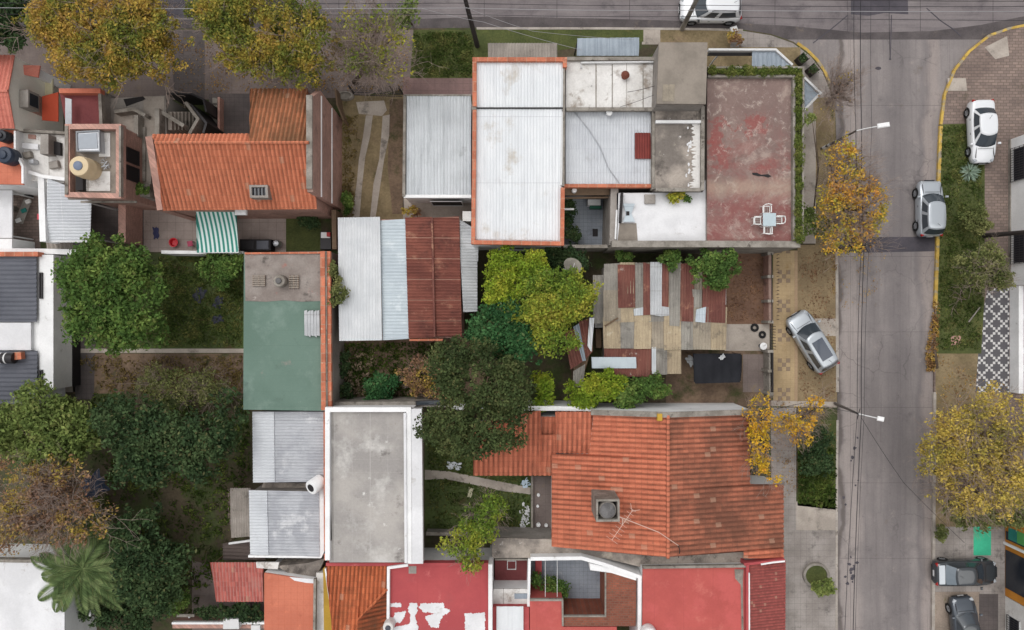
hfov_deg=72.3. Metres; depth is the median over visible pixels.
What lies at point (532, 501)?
garden wall
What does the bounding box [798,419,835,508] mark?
verge ground
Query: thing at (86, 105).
red terrace block
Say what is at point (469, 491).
cloth
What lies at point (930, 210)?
parked suv
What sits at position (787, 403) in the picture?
path
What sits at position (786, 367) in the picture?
footpath
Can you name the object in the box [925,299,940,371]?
fallen leaves
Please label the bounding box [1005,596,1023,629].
white street house
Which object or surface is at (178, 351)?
path
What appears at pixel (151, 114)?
stair terrace
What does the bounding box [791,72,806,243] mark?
hedge
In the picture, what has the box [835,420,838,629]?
kerb
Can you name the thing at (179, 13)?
road patch
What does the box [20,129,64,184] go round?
terrace annex
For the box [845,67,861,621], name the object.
overhead cable
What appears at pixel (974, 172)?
yucca
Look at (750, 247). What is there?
courtyard wall
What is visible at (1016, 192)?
white street house
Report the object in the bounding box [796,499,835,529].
pavement
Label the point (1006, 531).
shop window
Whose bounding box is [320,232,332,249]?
air conditioner
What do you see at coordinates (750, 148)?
corner house
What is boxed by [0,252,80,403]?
white house
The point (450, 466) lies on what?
cloth
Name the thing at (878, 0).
overhead cable
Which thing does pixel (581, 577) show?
patio
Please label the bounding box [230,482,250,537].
awning
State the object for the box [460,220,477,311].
side shed
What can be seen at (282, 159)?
brick house
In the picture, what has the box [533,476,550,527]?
patio
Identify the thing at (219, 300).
flowering plant
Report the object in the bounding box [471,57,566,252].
metal roof house
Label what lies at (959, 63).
kerb
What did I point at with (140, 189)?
potted plant
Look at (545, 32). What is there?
overhead cable
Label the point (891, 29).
road seal
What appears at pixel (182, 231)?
patio
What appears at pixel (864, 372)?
overhead cable
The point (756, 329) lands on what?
tyre
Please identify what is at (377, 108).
concrete apron
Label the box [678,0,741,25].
parked suv
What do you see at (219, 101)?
garden wall
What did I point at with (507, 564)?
floor ring
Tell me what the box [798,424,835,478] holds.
shrub
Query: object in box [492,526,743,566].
alley roof
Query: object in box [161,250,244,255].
boundary wall
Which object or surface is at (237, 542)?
white pole
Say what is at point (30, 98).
white house
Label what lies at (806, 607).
pavement
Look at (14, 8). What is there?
tree
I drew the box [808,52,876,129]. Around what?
street tree
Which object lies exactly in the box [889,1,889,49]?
overhead cable
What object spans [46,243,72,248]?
roof sheet
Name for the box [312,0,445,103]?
street tree
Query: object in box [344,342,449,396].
weeds
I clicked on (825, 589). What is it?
shrub
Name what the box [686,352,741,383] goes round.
shade net
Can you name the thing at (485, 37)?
verge ground
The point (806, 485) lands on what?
grass
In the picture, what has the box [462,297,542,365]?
tree
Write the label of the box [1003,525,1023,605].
shop
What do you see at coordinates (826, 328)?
driveway
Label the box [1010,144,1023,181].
window
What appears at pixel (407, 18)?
street tree
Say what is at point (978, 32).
gutter
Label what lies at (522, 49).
canopy
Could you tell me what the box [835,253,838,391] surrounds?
kerb
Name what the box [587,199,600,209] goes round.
washing trough
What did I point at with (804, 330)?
parked suv
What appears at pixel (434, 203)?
door
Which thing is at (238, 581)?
pink tiled porch
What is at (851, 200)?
street tree
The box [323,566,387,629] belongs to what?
orange tiled house
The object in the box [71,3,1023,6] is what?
overhead cable
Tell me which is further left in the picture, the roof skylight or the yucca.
the roof skylight
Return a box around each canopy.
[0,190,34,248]
[38,177,117,244]
[488,43,556,56]
[574,37,638,55]
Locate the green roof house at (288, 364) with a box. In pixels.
[243,251,344,410]
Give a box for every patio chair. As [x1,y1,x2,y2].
[751,216,761,225]
[761,203,771,213]
[761,226,772,234]
[776,215,785,224]
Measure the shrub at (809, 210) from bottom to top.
5.296 m
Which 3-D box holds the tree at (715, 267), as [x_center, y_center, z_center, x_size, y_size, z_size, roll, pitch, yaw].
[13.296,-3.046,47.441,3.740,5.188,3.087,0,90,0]
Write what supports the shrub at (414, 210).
on the yard at (428, 210)
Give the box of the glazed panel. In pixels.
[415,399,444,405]
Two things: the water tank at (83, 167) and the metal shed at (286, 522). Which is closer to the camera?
the water tank at (83, 167)
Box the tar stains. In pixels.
[842,59,889,584]
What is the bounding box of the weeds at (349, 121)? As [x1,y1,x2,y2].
[342,115,358,216]
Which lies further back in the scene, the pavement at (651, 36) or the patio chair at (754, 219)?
the pavement at (651, 36)
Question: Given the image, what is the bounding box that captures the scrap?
[685,355,692,366]
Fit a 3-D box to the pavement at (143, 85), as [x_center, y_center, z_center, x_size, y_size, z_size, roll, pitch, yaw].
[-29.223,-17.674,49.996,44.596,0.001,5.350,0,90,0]
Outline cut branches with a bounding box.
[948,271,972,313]
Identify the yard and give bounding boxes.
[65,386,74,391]
[73,354,242,393]
[228,489,253,528]
[341,95,402,218]
[344,339,490,398]
[403,198,471,220]
[666,349,771,405]
[724,253,771,324]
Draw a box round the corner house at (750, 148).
[704,66,804,241]
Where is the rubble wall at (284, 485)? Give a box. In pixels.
[262,482,305,487]
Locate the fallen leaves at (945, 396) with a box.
[936,356,1007,526]
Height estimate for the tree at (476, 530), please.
6.438 m
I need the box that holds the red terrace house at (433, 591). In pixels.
[326,545,493,629]
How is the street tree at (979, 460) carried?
on the verge at (966, 362)
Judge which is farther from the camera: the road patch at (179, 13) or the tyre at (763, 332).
the road patch at (179, 13)
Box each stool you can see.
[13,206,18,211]
[187,241,194,246]
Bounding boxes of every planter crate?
[794,52,809,65]
[804,63,819,77]
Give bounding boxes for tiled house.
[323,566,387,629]
[473,403,783,558]
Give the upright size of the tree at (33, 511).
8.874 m
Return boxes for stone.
[730,25,737,32]
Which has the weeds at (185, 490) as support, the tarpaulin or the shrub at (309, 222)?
the tarpaulin
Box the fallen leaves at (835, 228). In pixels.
[829,144,836,293]
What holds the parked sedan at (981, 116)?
on the sidewalk at (984, 72)
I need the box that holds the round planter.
[802,562,829,586]
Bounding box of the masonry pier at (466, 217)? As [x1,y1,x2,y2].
[463,211,470,225]
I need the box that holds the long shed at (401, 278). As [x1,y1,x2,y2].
[338,216,464,340]
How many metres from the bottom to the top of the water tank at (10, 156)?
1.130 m
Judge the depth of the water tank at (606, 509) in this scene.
43.64 m
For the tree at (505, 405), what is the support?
on the yard at (407, 341)
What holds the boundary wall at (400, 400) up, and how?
on the yard at (407, 341)
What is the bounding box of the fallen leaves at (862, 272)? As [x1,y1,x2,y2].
[840,163,885,306]
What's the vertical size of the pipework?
0.156 m
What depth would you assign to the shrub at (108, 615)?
47.60 m
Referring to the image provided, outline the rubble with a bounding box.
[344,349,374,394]
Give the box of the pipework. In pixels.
[101,157,109,169]
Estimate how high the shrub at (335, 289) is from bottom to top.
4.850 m
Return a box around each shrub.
[76,588,160,629]
[114,351,237,417]
[153,588,191,617]
[193,602,263,624]
[194,253,243,291]
[296,216,320,231]
[327,259,350,307]
[338,351,354,398]
[340,190,353,216]
[362,370,401,399]
[394,354,462,399]
[401,205,420,216]
[529,370,555,412]
[530,570,571,599]
[563,367,627,411]
[564,199,581,244]
[611,370,672,408]
[614,250,634,261]
[656,249,682,272]
[727,28,744,46]
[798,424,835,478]
[803,108,831,240]
[811,577,837,597]
[934,524,948,543]
[940,495,1023,533]
[957,203,994,236]
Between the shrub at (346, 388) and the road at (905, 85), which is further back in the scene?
the road at (905, 85)
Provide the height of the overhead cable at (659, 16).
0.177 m
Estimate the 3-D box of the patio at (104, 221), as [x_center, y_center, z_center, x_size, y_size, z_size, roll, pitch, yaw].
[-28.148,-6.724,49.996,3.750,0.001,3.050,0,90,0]
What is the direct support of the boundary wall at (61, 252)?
on the ground at (558, 368)
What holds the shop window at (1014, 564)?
in the shop
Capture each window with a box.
[126,146,139,165]
[126,164,139,182]
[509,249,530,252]
[1005,550,1023,597]
[1006,531,1023,546]
[1006,614,1019,629]
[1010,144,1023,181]
[1010,235,1023,263]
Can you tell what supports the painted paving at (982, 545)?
on the pavement at (961, 545)
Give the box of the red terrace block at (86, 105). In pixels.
[59,88,115,123]
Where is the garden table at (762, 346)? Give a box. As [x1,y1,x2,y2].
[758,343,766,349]
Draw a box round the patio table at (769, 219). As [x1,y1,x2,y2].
[759,213,775,226]
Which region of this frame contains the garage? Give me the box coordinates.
[402,94,472,205]
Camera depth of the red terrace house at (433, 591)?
46.50 m
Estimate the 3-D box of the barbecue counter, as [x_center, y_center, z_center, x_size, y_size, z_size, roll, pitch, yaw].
[-17.977,-4.905,49.500,2.158,1.000,0.785,0,90,0]
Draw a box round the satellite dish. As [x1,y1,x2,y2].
[563,258,581,273]
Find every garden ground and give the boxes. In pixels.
[425,412,547,530]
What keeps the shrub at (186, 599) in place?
on the ground at (558, 368)
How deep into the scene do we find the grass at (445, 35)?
49.92 m
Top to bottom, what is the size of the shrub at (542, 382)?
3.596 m
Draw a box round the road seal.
[813,8,960,59]
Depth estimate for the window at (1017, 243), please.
49.14 m
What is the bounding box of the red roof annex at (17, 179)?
[0,130,37,195]
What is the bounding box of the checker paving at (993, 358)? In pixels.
[976,288,1008,391]
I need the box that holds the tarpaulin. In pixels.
[80,469,110,497]
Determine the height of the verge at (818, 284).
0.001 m
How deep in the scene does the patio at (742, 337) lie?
49.99 m
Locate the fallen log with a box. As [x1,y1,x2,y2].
[933,350,938,368]
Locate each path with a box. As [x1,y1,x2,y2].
[81,349,242,352]
[388,99,403,213]
[425,470,530,493]
[771,401,836,407]
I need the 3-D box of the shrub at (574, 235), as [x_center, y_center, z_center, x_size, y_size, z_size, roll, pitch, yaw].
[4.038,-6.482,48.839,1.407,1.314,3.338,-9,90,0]
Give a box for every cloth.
[152,227,158,238]
[447,462,461,469]
[467,487,472,497]
[521,477,530,487]
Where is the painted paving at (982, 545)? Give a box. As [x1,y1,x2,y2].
[974,527,990,554]
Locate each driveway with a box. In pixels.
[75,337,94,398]
[168,30,204,97]
[814,319,835,335]
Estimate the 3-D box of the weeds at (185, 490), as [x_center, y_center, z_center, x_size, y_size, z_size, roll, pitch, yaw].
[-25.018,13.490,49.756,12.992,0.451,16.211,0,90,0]
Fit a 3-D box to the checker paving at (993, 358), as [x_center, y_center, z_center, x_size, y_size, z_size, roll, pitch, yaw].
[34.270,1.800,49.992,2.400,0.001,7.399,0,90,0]
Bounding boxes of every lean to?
[223,538,265,559]
[565,189,609,198]
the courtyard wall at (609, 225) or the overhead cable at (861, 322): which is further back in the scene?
the courtyard wall at (609, 225)
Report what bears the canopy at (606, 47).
on the ground at (558, 368)
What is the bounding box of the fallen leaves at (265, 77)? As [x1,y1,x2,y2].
[173,42,410,93]
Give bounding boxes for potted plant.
[135,182,149,194]
[666,192,685,203]
[682,194,691,202]
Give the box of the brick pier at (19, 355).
[12,351,24,359]
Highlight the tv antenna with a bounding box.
[608,503,679,557]
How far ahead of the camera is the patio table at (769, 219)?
44.94 m
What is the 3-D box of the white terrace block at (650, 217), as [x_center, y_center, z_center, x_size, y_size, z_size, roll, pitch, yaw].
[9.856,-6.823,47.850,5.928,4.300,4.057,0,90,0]
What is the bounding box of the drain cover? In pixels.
[593,229,597,236]
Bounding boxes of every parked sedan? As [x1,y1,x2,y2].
[931,556,996,589]
[963,99,1000,163]
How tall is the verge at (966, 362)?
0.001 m
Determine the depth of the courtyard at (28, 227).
49.99 m
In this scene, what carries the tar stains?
on the road at (905, 85)
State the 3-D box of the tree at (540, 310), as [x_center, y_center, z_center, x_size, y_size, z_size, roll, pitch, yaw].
[2.679,-0.422,46.590,5.913,6.848,6.509,37,90,0]
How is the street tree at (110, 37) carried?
on the ground at (558, 368)
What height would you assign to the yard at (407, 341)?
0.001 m
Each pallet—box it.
[252,275,264,285]
[289,275,298,287]
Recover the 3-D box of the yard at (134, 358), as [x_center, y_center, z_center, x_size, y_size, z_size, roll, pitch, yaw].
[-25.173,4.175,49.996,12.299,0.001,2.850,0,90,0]
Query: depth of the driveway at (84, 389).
49.99 m
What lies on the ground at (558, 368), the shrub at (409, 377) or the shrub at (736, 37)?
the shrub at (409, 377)
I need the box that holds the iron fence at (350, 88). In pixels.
[348,85,402,96]
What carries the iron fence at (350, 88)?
on the pavement at (143, 85)
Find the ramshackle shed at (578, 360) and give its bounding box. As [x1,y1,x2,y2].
[565,318,602,387]
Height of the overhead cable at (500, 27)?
3.125 m
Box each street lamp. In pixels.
[820,122,889,149]
[833,402,884,421]
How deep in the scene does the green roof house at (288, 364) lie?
46.00 m
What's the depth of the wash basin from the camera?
49.82 m
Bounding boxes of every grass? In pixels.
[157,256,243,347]
[411,31,473,77]
[797,447,836,507]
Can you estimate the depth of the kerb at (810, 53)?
49.97 m
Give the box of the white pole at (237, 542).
[229,540,249,544]
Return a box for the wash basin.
[169,238,177,246]
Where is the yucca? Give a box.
[960,162,980,181]
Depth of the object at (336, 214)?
48.00 m
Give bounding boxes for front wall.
[172,608,263,629]
[761,252,778,395]
[1010,286,1023,393]
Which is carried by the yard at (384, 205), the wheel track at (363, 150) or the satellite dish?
the wheel track at (363, 150)
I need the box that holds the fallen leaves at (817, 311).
[799,252,835,400]
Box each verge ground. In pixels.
[410,30,642,77]
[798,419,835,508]
[936,124,984,353]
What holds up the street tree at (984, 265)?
on the verge ground at (973, 321)
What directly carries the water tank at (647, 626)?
on the coral roof house at (746, 594)
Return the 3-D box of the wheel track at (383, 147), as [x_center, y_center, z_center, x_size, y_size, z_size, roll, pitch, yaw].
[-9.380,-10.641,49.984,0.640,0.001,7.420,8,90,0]
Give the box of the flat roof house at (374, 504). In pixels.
[324,405,423,563]
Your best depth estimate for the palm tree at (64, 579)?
45.60 m
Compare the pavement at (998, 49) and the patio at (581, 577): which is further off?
the pavement at (998, 49)
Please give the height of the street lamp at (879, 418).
4.998 m
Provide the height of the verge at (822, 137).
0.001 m
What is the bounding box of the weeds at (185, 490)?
[90,392,249,616]
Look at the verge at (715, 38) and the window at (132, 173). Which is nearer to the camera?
the window at (132, 173)
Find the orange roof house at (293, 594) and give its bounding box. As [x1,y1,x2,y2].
[264,555,327,629]
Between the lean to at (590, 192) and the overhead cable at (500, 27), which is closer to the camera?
the overhead cable at (500, 27)
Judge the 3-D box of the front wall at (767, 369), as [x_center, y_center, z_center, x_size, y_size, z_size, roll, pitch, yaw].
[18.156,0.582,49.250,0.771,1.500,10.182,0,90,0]
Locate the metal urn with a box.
[273,240,281,247]
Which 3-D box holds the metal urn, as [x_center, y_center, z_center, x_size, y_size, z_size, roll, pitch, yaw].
[-16.625,-5.050,49.630,0.560,0.740,0.560,0,90,0]
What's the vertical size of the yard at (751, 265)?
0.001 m
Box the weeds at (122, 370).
[80,355,241,392]
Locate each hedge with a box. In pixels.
[707,64,801,78]
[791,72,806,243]
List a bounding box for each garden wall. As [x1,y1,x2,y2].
[212,97,223,131]
[426,529,488,535]
[531,475,532,527]
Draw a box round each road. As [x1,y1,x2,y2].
[20,0,1023,32]
[790,40,980,629]
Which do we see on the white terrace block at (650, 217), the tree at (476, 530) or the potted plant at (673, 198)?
the potted plant at (673, 198)
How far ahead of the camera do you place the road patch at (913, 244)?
50.14 m
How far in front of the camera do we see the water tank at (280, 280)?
45.25 m
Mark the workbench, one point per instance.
(22, 216)
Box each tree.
[0,0,31,54]
[0,0,194,107]
[0,373,101,472]
[0,440,140,567]
[30,507,131,617]
[50,229,171,357]
[86,386,249,490]
[94,502,196,619]
[183,0,386,92]
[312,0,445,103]
[385,0,420,29]
[412,334,536,461]
[435,480,511,585]
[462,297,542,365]
[481,240,550,305]
[502,265,603,359]
[532,243,591,277]
[685,247,742,291]
[735,387,794,497]
[771,381,838,464]
[805,122,903,272]
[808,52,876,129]
[908,372,1023,539]
[951,234,1017,298]
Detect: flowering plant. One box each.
[192,287,206,303]
[211,314,223,323]
[212,296,223,308]
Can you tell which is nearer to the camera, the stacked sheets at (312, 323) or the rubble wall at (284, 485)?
the stacked sheets at (312, 323)
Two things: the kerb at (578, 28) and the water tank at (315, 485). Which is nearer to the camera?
the water tank at (315, 485)
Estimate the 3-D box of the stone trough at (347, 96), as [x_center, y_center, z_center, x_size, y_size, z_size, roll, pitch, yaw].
[-11.843,-15.550,49.760,1.265,0.480,0.626,0,90,0]
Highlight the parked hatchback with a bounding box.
[945,594,982,629]
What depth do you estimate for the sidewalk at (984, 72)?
50.00 m
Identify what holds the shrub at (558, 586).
on the patio at (581, 577)
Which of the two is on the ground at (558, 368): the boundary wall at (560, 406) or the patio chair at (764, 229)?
the boundary wall at (560, 406)
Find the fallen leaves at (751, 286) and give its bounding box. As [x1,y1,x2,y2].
[726,256,763,321]
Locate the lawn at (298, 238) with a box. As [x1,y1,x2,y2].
[286,219,320,250]
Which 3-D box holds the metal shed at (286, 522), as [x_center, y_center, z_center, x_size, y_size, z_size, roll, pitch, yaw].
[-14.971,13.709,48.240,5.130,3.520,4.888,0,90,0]
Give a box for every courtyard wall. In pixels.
[561,241,799,253]
[602,189,617,245]
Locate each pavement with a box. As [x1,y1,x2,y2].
[0,30,412,99]
[642,30,659,43]
[730,31,830,116]
[783,507,835,629]
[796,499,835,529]
[935,527,1004,593]
[948,78,966,90]
[979,594,997,629]
[985,36,1008,58]
[998,594,1004,629]
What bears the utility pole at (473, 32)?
on the verge ground at (485, 37)
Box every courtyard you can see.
[0,195,40,248]
[564,199,602,244]
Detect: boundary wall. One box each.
[0,248,86,256]
[118,205,142,244]
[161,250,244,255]
[335,396,449,406]
[453,400,590,410]
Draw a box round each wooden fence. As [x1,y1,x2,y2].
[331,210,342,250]
[334,88,348,125]
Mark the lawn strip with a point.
(791, 54)
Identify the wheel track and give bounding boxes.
[352,115,372,216]
[370,115,389,216]
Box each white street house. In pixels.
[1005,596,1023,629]
[1008,135,1023,285]
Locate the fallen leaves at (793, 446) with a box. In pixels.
[775,399,835,497]
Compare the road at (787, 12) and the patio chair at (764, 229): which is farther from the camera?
the road at (787, 12)
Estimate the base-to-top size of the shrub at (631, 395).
3.608 m
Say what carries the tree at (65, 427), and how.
on the ground at (558, 368)
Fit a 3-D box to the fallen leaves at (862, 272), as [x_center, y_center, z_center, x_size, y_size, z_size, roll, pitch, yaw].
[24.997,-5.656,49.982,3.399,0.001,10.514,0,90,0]
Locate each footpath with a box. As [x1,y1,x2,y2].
[403,77,471,95]
[771,408,795,506]
[773,251,797,400]
[803,117,815,243]
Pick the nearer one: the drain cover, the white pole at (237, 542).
the white pole at (237, 542)
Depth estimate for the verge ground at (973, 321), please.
49.99 m
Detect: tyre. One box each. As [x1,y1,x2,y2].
[750,323,758,331]
[759,331,765,337]
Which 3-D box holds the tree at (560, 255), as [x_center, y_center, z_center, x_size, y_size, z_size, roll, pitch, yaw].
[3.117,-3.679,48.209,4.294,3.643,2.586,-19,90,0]
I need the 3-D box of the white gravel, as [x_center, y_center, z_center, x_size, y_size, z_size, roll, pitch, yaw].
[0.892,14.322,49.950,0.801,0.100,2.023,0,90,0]
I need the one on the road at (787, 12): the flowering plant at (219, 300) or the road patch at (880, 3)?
the road patch at (880, 3)
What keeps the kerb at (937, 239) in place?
on the road at (905, 85)
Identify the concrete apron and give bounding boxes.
[356,101,386,115]
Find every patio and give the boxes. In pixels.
[91,203,143,241]
[144,210,285,251]
[192,560,263,629]
[209,94,249,133]
[531,560,599,597]
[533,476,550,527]
[725,324,769,350]
[743,354,763,391]
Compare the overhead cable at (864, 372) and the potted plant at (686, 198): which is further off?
the potted plant at (686, 198)
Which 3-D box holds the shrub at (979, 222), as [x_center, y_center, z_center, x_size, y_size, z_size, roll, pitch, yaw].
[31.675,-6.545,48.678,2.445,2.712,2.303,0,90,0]
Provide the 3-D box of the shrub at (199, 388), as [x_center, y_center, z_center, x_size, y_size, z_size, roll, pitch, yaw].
[-22.136,4.790,48.060,8.610,4.060,3.950,10,90,0]
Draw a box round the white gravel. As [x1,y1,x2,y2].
[519,502,529,526]
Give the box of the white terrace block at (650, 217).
[617,180,705,240]
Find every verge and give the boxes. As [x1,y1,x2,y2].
[660,30,729,46]
[798,245,836,401]
[813,98,835,244]
[935,592,979,629]
[936,354,1008,526]
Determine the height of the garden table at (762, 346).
0.620 m
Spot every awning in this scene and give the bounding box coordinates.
[196,212,241,252]
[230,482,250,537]
[707,48,821,110]
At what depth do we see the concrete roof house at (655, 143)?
45.40 m
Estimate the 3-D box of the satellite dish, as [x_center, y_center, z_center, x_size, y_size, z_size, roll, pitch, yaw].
[3.930,-3.183,47.449,1.201,5.108,1.062,0,90,0]
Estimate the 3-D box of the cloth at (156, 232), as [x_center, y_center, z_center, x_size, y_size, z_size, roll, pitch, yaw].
[-25.363,-5.849,49.938,0.452,0.060,0.908,-6,90,0]
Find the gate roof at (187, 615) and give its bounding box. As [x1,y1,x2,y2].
[177,614,194,617]
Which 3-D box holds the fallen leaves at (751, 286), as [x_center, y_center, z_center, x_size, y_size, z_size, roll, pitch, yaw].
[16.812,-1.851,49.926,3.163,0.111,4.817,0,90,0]
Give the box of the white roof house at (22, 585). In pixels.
[0,544,96,629]
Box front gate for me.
[770,325,775,349]
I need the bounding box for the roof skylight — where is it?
[76,130,104,153]
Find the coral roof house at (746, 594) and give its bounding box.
[637,557,785,629]
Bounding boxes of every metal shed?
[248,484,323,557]
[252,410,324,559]
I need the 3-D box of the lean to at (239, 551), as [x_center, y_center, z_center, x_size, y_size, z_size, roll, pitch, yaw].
[-18.302,16.066,48.877,3.079,2.246,1.539,0,90,0]
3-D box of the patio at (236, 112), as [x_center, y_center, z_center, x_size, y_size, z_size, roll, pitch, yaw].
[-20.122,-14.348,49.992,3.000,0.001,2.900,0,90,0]
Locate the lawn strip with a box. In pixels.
[707,47,799,66]
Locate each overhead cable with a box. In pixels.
[0,7,1023,11]
[27,14,1023,20]
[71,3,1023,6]
[421,8,579,49]
[466,7,633,39]
[770,403,856,413]
[836,0,920,0]
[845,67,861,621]
[853,1,864,629]
[855,45,871,629]
[862,419,957,536]
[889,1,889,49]
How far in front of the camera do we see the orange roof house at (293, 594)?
46.60 m
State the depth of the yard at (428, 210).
49.99 m
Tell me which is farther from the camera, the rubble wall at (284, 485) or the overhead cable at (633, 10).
the rubble wall at (284, 485)
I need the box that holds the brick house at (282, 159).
[145,88,341,220]
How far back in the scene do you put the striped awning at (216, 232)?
47.19 m
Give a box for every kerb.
[477,27,742,30]
[797,42,829,83]
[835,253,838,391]
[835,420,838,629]
[931,392,935,629]
[933,126,942,307]
[939,24,1023,124]
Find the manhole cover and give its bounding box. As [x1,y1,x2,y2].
[951,336,960,344]
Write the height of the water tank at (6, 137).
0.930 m
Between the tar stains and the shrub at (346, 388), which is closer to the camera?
the shrub at (346, 388)
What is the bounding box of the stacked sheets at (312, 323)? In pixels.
[304,310,319,336]
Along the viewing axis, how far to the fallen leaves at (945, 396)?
49.96 m
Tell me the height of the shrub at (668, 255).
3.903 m
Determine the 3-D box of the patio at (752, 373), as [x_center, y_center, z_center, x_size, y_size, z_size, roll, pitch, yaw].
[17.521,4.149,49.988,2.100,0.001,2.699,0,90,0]
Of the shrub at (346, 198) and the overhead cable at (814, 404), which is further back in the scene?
the shrub at (346, 198)
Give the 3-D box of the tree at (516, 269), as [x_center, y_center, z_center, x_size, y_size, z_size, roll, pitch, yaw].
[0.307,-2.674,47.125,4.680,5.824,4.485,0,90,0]
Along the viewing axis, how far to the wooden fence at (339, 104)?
48.83 m
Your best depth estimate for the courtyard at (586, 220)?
50.00 m
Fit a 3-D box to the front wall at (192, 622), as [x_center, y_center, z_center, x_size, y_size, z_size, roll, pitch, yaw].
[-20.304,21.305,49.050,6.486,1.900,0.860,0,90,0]
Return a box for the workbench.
[14,199,31,223]
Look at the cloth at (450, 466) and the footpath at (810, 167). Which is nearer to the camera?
the cloth at (450, 466)
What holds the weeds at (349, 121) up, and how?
on the yard at (384, 205)
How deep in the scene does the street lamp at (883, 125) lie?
44.78 m
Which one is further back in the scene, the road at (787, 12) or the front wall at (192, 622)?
the road at (787, 12)
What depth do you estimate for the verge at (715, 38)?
50.00 m
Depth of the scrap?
49.33 m
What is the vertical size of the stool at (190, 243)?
0.451 m
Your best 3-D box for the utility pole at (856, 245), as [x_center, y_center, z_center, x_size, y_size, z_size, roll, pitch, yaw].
[22.362,-4.393,47.140,1.346,5.726,0.982,-30,90,0]
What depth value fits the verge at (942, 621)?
49.99 m
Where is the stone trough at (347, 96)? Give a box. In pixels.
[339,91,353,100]
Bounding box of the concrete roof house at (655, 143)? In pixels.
[564,42,707,196]
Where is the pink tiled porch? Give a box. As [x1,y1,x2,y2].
[210,556,279,601]
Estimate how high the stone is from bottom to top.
0.250 m
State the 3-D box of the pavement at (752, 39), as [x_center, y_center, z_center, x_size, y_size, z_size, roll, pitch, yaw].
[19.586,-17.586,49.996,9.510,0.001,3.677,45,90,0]
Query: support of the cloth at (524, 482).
on the path at (458, 477)
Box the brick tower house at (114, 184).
[65,124,156,209]
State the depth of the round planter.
49.84 m
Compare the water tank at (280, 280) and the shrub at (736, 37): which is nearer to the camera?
the water tank at (280, 280)
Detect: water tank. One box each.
[0,130,13,143]
[0,146,21,165]
[0,353,17,363]
[69,156,101,179]
[273,275,287,286]
[306,475,323,493]
[383,617,395,629]
[598,501,615,518]
[640,623,655,629]
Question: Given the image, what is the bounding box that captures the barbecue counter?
[240,239,274,251]
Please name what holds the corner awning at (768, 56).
on the ground at (558, 368)
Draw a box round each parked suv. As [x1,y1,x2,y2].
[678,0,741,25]
[786,310,839,374]
[912,180,948,236]
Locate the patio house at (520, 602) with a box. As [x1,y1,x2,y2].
[493,553,641,629]
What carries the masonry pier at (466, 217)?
on the yard at (428, 210)
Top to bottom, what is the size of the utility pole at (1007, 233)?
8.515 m
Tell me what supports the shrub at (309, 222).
on the lawn at (298, 238)
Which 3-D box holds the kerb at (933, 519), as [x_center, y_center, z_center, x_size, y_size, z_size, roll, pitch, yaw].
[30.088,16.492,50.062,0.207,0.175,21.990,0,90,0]
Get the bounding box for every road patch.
[20,0,293,17]
[839,237,934,252]
[851,1,907,15]
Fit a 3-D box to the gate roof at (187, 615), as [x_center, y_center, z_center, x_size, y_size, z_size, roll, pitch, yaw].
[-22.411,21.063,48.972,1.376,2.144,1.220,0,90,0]
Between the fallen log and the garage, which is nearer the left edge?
the garage
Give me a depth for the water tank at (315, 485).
45.63 m
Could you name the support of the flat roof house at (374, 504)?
on the ground at (558, 368)
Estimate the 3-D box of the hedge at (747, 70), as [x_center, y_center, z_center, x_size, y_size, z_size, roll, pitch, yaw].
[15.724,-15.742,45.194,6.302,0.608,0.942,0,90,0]
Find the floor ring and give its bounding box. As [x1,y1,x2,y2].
[507,560,515,569]
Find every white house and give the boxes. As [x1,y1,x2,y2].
[0,55,70,130]
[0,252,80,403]
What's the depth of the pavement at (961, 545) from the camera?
49.99 m
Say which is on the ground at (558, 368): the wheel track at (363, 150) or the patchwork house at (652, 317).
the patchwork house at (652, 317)
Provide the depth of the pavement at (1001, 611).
49.99 m
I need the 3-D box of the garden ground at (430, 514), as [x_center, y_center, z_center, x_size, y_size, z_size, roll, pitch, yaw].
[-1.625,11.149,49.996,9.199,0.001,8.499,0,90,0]
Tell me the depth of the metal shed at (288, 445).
46.48 m
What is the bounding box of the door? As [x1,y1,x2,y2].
[430,201,463,205]
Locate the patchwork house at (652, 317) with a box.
[591,262,726,376]
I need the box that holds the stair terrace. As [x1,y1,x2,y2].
[111,93,223,201]
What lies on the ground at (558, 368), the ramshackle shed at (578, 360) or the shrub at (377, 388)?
the ramshackle shed at (578, 360)
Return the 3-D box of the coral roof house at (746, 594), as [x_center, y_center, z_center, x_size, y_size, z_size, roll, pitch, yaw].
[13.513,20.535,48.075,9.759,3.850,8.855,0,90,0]
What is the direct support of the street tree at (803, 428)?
on the footpath at (790, 500)
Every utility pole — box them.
[463,0,479,47]
[680,0,698,30]
[826,237,873,253]
[982,230,1023,237]
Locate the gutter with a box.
[19,16,1023,39]

